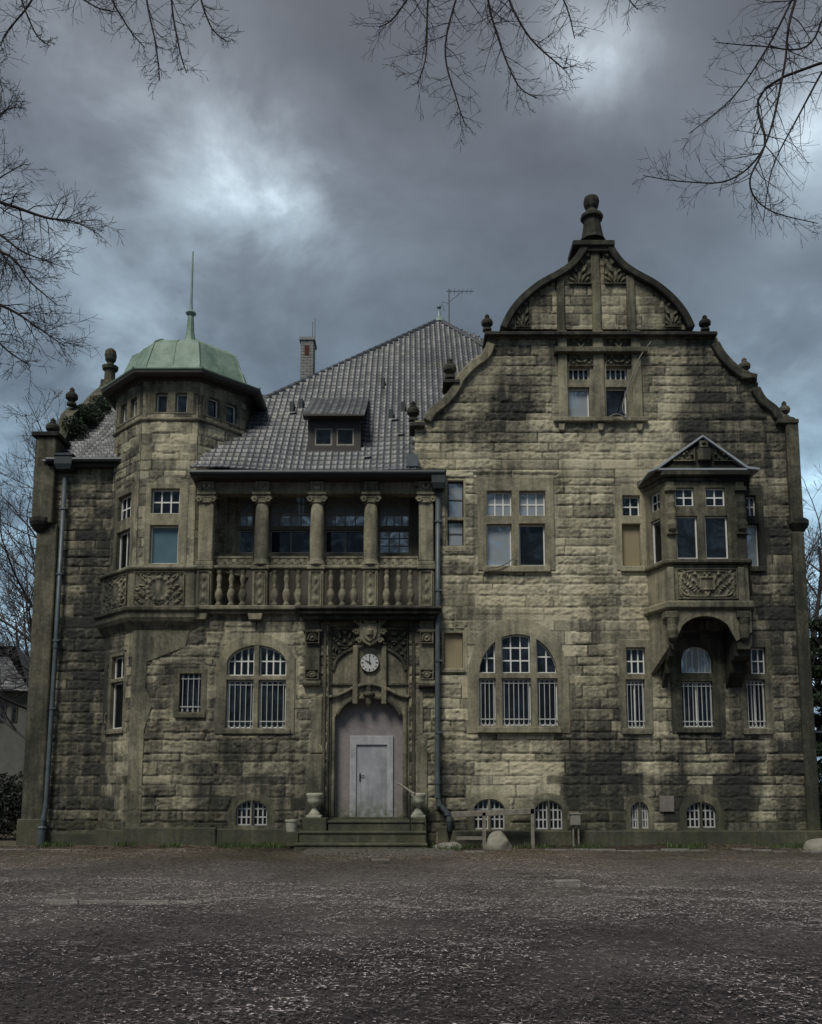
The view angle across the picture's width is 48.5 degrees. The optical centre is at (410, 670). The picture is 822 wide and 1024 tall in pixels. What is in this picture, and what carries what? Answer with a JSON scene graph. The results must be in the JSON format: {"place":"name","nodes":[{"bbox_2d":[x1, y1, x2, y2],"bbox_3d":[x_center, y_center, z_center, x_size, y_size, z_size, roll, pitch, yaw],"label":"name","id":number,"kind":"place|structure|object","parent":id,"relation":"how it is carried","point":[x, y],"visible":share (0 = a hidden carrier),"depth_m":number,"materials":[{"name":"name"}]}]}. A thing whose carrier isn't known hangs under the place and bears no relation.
{"place":"outdoors","nodes":[
{"label":"outdoors","id":0,"kind":"place"},
{"bbox_2d":[0,813,821,1023],"bbox_3d":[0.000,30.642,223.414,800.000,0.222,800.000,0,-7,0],"label":"ground","id":1,"kind":"structure","parent":0,"point":[537,893],"depth_m":9.93,"materials":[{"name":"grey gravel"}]},
{"bbox_2d":[0,770,23,840],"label":"hedge","id":2,"kind":"object","parent":1,"relation":"on","point":[10,807],"visible":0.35,"depth_m":28.50,"materials":[{"name":"green plant"}]},
{"bbox_2d":[0,646,29,820],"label":"neighbouring house","id":3,"kind":"structure","parent":1,"relation":"on","point":[12,749],"depth_m":41.51,"materials":[{"name":"paint"}]},
{"bbox_2d":[0,704,5,721],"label":"window","id":4,"kind":"structure","parent":3,"relation":"in","point":[2,705],"depth_m":41.57,"materials":[{"name":"black glass"}]},
{"bbox_2d":[11,704,17,721],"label":"window","id":5,"kind":"structure","parent":3,"relation":"in","point":[14,709],"depth_m":41.55,"materials":[{"name":"black glass"}]},
{"bbox_2d":[0,578,31,655],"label":"bare tree","id":6,"kind":"object","parent":1,"relation":"on","point":[14,625],"visible":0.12,"depth_m":56.70,"materials":[{"name":"brown plant"}]},
{"bbox_2d":[0,440,35,655],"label":"bare tree","id":7,"kind":"object","parent":1,"relation":"on","point":[27,583],"visible":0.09,"depth_m":52.39,"materials":[{"name":"brown plant"}]},
{"bbox_2d":[0,388,65,738],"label":"bare tree","id":8,"kind":"object","parent":1,"relation":"on","point":[28,599],"visible":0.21,"depth_m":36.30,"materials":[{"name":"brown plant"}]},
{"bbox_2d":[0,49,123,399],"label":"bare tree","id":9,"kind":"object","parent":1,"relation":"on","point":[17,247],"visible":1,"depth_m":13.93,"materials":[{"name":"brown plant"}]},
{"bbox_2d":[0,849,186,850],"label":"kerb","id":10,"kind":"structure","parent":1,"relation":"on","point":[64,849],"depth_m":23.69,"materials":[{"name":"stone"}]},
{"bbox_2d":[0,0,244,98],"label":"bare tree","id":11,"kind":"object","parent":1,"relation":"on","point":[100,9],"visible":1,"depth_m":8.88,"materials":[{"name":"brown plant"}]},
{"bbox_2d":[45,897,251,904],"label":"kerb","id":12,"kind":"structure","parent":1,"relation":"on","point":[72,901],"depth_m":12.95,"materials":[{"name":"stone"}]},
{"bbox_2d":[303,848,453,857],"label":"cobbled path","id":13,"kind":"structure","parent":1,"relation":"on","point":[411,852],"depth_m":22.46,"materials":[{"name":"stone"}]},
{"bbox_2d":[372,859,389,860],"bbox_3d":[-0.664,4.135,19.938,0.399,0.035,0.100,2,-6,-7],"label":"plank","id":14,"kind":"object","parent":1,"relation":"on","point":[380,859],"visible":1,"depth_m":19.89,"materials":[{"name":"wood"}]},
{"bbox_2d":[0,844,805,851],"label":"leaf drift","id":15,"kind":"object","parent":1,"relation":"on","point":[435,849],"visible":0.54,"depth_m":24.14,"materials":[{"name":"brown plant"}]},
{"bbox_2d":[16,194,821,850],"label":"villa","id":16,"kind":"object","parent":1,"relation":"on","point":[236,576],"visible":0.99,"depth_m":25.99,"materials":[{"name":"stone"}]},
{"bbox_2d":[60,395,111,439],"bbox_3d":[-10.773,-8.378,30.497,0.848,2.625,3.644,0,-7,0],"label":"shrub","id":17,"kind":"object","parent":16,"relation":"on","point":[89,415],"visible":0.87,"depth_m":29.89,"materials":[{"name":"green plant"}]},
{"bbox_2d":[103,650,127,734],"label":"window","id":18,"kind":"structure","parent":16,"relation":"in","point":[117,675],"depth_m":26.41,"materials":[{"name":"stone"}]},
{"bbox_2d":[112,485,134,571],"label":"window","id":19,"kind":"structure","parent":16,"relation":"in","point":[124,499],"depth_m":27.03,"materials":[{"name":"glass"}]},
{"bbox_2d":[117,385,140,427],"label":"window","id":20,"kind":"structure","parent":16,"relation":"in","point":[128,404],"depth_m":27.29,"materials":[{"name":"stone"}]},
{"bbox_2d":[143,483,188,564],"bbox_3d":[-7.030,-4.145,26.406,1.240,2.523,0.375,0,-7,0],"label":"window","id":21,"kind":"structure","parent":16,"relation":"in","point":[165,536],"depth_m":26.28,"materials":[{"name":"stone"}]},
{"bbox_2d":[147,383,193,413],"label":"window","id":22,"kind":"structure","parent":16,"relation":"in","point":[172,392],"depth_m":26.74,"materials":[{"name":"stone"}]},
{"bbox_2d":[173,669,207,717],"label":"window","id":23,"kind":"structure","parent":16,"relation":"in","point":[179,674],"depth_m":25.62,"materials":[{"name":"stone"}]},
{"bbox_2d":[203,385,241,427],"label":"window","id":24,"kind":"structure","parent":16,"relation":"in","point":[223,407],"depth_m":27.31,"materials":[{"name":"stone"}]},
{"bbox_2d":[236,497,255,555],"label":"window","id":25,"kind":"structure","parent":16,"relation":"in","point":[247,506],"depth_m":27.38,"materials":[{"name":"glass"}]},
{"bbox_2d":[228,793,274,828],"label":"window","id":26,"kind":"structure","parent":16,"relation":"in","point":[238,801],"depth_m":25.22,"materials":[{"name":"stone"}]},
{"bbox_2d":[215,634,295,733],"bbox_3d":[-4.362,0.389,25.775,2.224,2.841,0.460,0,-7,0],"label":"window","id":27,"kind":"structure","parent":16,"relation":"in","point":[273,712],"depth_m":25.68,"materials":[{"name":"stone"}]},
{"bbox_2d":[268,497,310,555],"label":"window","id":28,"kind":"structure","parent":16,"relation":"in","point":[289,517],"depth_m":27.39,"materials":[{"name":"glass"}]},
{"bbox_2d":[285,819,297,831],"bbox_3d":[-3.173,4.125,24.271,0.360,0.320,0.355,0,-7,0],"label":"flower pot","id":29,"kind":"object","parent":16,"relation":"on","point":[291,825],"visible":1,"depth_m":24.14,"materials":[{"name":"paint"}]},
{"bbox_2d":[306,793,322,817],"bbox_3d":[-2.613,3.653,24.735,0.460,0.663,0.453,0,-7,0],"label":"stone urn","id":30,"kind":"object","parent":16,"relation":"on","point":[314,800],"visible":1,"depth_m":24.59,"materials":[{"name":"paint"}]},
{"bbox_2d":[324,497,364,555],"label":"window","id":31,"kind":"structure","parent":16,"relation":"in","point":[343,516],"depth_m":27.39,"materials":[{"name":"glass"}]},
{"bbox_2d":[360,653,378,672],"bbox_3d":[-1.164,-0.211,25.698,0.540,0.540,0.086,0,-7,0],"label":"wall clock","id":32,"kind":"object","parent":16,"relation":"attached to","point":[369,662],"depth_m":25.68,"materials":[{"name":"metal"}]},
{"bbox_2d":[356,745,386,816],"bbox_3d":[-1.102,3.096,25.599,0.882,2.023,0.092,0,-7,0],"label":"door","id":33,"kind":"structure","parent":16,"relation":"in","point":[371,760],"depth_m":25.60,"materials":[{"name":"paint"}]},
{"bbox_2d":[377,497,411,555],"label":"window","id":34,"kind":"structure","parent":16,"relation":"in","point":[394,513],"depth_m":27.33,"materials":[{"name":"glass"}]},
{"bbox_2d":[397,783,415,830],"bbox_3d":[-0.149,3.655,24.545,0.128,1.273,1.154,3,-8,-23],"label":"stair handrail","id":35,"kind":"object","parent":16,"relation":"on","point":[407,789],"visible":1,"depth_m":24.14,"materials":[{"name":"metal"}]},
{"bbox_2d":[411,793,425,817],"bbox_3d":[0.185,3.653,24.735,0.460,0.663,0.453,0,-7,0],"label":"stone urn","id":36,"kind":"object","parent":16,"relation":"on","point":[417,800],"visible":0.81,"depth_m":24.59,"materials":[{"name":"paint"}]},
{"bbox_2d":[440,627,467,672],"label":"window","id":37,"kind":"structure","parent":16,"relation":"in","point":[453,643],"depth_m":25.78,"materials":[{"name":"stone"}]},
{"bbox_2d":[444,478,466,551],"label":"window","id":38,"kind":"structure","parent":16,"relation":"in","point":[455,517],"depth_m":26.31,"materials":[{"name":"glass"}]},
{"bbox_2d":[441,289,472,322],"bbox_3d":[1.846,-14.439,36.334,1.285,1.557,0.400,0,-7,0],"label":"tv antenna","id":39,"kind":"object","parent":16,"relation":"on","point":[448,291],"visible":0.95,"depth_m":36.40,"materials":[{"name":"metal"}]},
{"bbox_2d":[467,791,511,829],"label":"window","id":40,"kind":"structure","parent":16,"relation":"in","point":[487,796],"depth_m":25.17,"materials":[{"name":"stone"}]},
{"bbox_2d":[482,554,515,574],"bbox_3d":[2.501,-2.989,25.841,0.992,0.627,0.074,0,-7,-2],"label":"hanging cable","id":41,"kind":"object","parent":16,"relation":"hanging from","point":[499,566],"visible":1,"depth_m":25.80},
{"bbox_2d":[477,477,555,572],"bbox_3d":[3.009,-4.151,26.284,2.210,2.815,0.500,0,-7,0],"label":"window","id":42,"kind":"structure","parent":16,"relation":"in","point":[505,505],"depth_m":26.24,"materials":[{"name":"stone"}]},
{"bbox_2d":[467,618,569,732],"bbox_3d":[3.004,0.149,25.705,2.844,3.258,0.540,0,-7,0],"label":"window","id":43,"kind":"structure","parent":16,"relation":"in","point":[515,694],"depth_m":25.63,"materials":[{"name":"stone"}]},
{"bbox_2d":[529,793,568,829],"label":"window","id":44,"kind":"structure","parent":16,"relation":"in","point":[560,801],"depth_m":25.17,"materials":[{"name":"stone"}]},
{"bbox_2d":[553,361,647,422],"bbox_3d":[5.498,-8.111,26.778,2.732,1.897,0.540,0,-7,0],"label":"window","id":45,"kind":"structure","parent":16,"relation":"in","point":[580,392],"depth_m":26.75,"materials":[{"name":"stone"}]},
{"bbox_2d":[614,487,646,571],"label":"window","id":46,"kind":"structure","parent":16,"relation":"in","point":[631,551],"depth_m":26.19,"materials":[{"name":"stone"}]},
{"bbox_2d":[609,340,652,417],"bbox_3d":[6.393,-8.480,26.498,1.404,2.474,0.104,1,-7,-7],"label":"hanging cable","id":47,"kind":"object","parent":16,"relation":"hanging from","point":[627,388],"visible":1,"depth_m":26.41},
{"bbox_2d":[618,639,653,734],"bbox_3d":[6.296,0.477,25.693,0.919,2.688,0.480,0,-7,0],"label":"window","id":48,"kind":"structure","parent":16,"relation":"in","point":[645,677],"depth_m":25.58,"materials":[{"name":"stone"}]},
{"bbox_2d":[625,794,654,829],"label":"window","id":49,"kind":"structure","parent":16,"relation":"in","point":[638,801],"depth_m":25.16,"materials":[{"name":"stone"}]},
{"bbox_2d":[645,482,667,565],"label":"window","id":50,"kind":"structure","parent":16,"relation":"in","point":[655,504],"depth_m":25.78,"materials":[{"name":"glass"}]},
{"bbox_2d":[670,638,725,733],"bbox_3d":[8.017,0.445,25.697,1.497,2.710,0.480,0,-7,0],"label":"window","id":51,"kind":"structure","parent":16,"relation":"in","point":[697,671],"depth_m":25.63,"materials":[{"name":"stone"}]},
{"bbox_2d":[680,794,723,829],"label":"window","id":52,"kind":"structure","parent":16,"relation":"in","point":[717,818],"depth_m":25.16,"materials":[{"name":"stone"}]},
{"bbox_2d":[665,482,747,557],"bbox_3d":[8.141,-4.127,25.310,2.200,2.206,0.235,0,-7,0],"label":"window","id":53,"kind":"structure","parent":16,"relation":"in","point":[715,527],"depth_m":25.27,"materials":[{"name":"stone"}]},
{"bbox_2d":[745,487,766,571],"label":"window","id":54,"kind":"structure","parent":16,"relation":"in","point":[756,548],"depth_m":26.21,"materials":[{"name":"glass"}]},
{"bbox_2d":[740,639,774,734],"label":"window","id":55,"kind":"structure","parent":16,"relation":"in","point":[765,680],"depth_m":25.57,"materials":[{"name":"stone"}]},
{"bbox_2d":[35,840,803,850],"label":"weeds","id":56,"kind":"object","parent":1,"relation":"on","point":[46,844],"visible":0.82,"depth_m":24.47,"materials":[{"name":"green plant"}]},
{"bbox_2d":[433,842,462,849],"bbox_3d":[0.980,4.701,24.473,0.716,0.215,0.665,-6,-10,40],"label":"rubble stone","id":57,"kind":"object","parent":1,"relation":"on","point":[450,844],"visible":0.49,"depth_m":24.32,"materials":[{"name":"grey stone"}]},
{"bbox_2d":[452,804,534,848],"bbox_3d":[2.202,4.233,24.408,2.208,1.292,0.240,0,-7,0],"label":"timber rail","id":58,"kind":"object","parent":1,"relation":"on","point":[485,813],"visible":0.89,"depth_m":24.34,"materials":[{"name":"wood"}]},
{"bbox_2d":[484,831,512,850],"bbox_3d":[2.311,4.511,24.122,0.749,0.546,0.607,0,-7,0],"label":"boulder","id":59,"kind":"object","parent":1,"relation":"on","point":[497,840],"visible":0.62,"depth_m":23.93,"materials":[{"name":"stone"}]},
{"bbox_2d":[349,0,665,152],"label":"bare tree","id":60,"kind":"object","parent":1,"relation":"on","point":[488,6],"visible":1,"depth_m":8.86,"materials":[{"name":"brown plant"}]},
{"bbox_2d":[553,879,580,886],"bbox_3d":[2.541,3.481,14.885,0.420,0.130,0.200,1,-8,-11],"label":"loose brick","id":61,"kind":"object","parent":1,"relation":"on","point":[566,882],"visible":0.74,"depth_m":14.80,"materials":[{"name":"stone"}]},
{"bbox_2d":[568,813,581,846],"bbox_3d":[4.431,4.378,24.606,0.320,1.055,0.230,0,-7,0],"label":"meter box","id":62,"kind":"object","parent":1,"relation":"on","point":[574,819],"visible":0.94,"depth_m":24.56,"materials":[{"name":"paint"}]},
{"bbox_2d":[571,815,579,824],"bbox_3d":[4.431,4.029,24.560,0.240,0.254,0.012,0,-7,0],"label":"door","id":63,"kind":"structure","parent":62,"relation":"in","point":[575,819],"depth_m":24.55,"materials":[{"name":"paint"}]},
{"bbox_2d":[464,848,821,852],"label":"kerb","id":64,"kind":"structure","parent":1,"relation":"on","point":[746,849],"depth_m":23.24,"materials":[{"name":"stone"}]},
{"bbox_2d":[633,0,821,247],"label":"bare tree","id":65,"kind":"object","parent":1,"relation":"on","point":[779,81],"visible":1,"depth_m":10.41,"materials":[{"name":"brown plant"}]},
{"bbox_2d":[801,463,821,728],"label":"bare tree","id":66,"kind":"object","parent":1,"relation":"on","point":[819,569],"visible":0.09,"depth_m":48.30,"materials":[{"name":"brown plant"}]},
{"bbox_2d":[803,838,821,849],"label":"boulder","id":67,"kind":"object","parent":1,"relation":"on","point":[813,844],"visible":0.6,"depth_m":23.64,"materials":[{"name":"stone"}]},
{"bbox_2d":[804,525,821,762],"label":"bare tree","id":68,"kind":"object","parent":1,"relation":"on","point":[815,549],"visible":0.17,"depth_m":37.76,"materials":[{"name":"brown plant"}]},
{"bbox_2d":[809,615,821,772],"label":"evergreen tree","id":69,"kind":"object","parent":1,"relation":"on","point":[816,672],"visible":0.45,"depth_m":36.59,"materials":[{"name":"green plant"}]},
{"bbox_2d":[815,731,821,825],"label":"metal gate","id":70,"kind":"structure","parent":1,"relation":"on","point":[819,732],"depth_m":26.90,"materials":[{"name":"metal"}]},
{"bbox_2d":[817,758,821,829],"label":"hedge","id":71,"kind":"object","parent":1,"relation":"on","point":[820,786],"visible":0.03,"depth_m":31.45,"materials":[{"name":"green plant"}]},
{"bbox_2d":[0,0,821,777],"label":"sky","id":72,"kind":"structure","parent":0,"point":[304,182],"materials":[{"name":"grey"}]}
]}

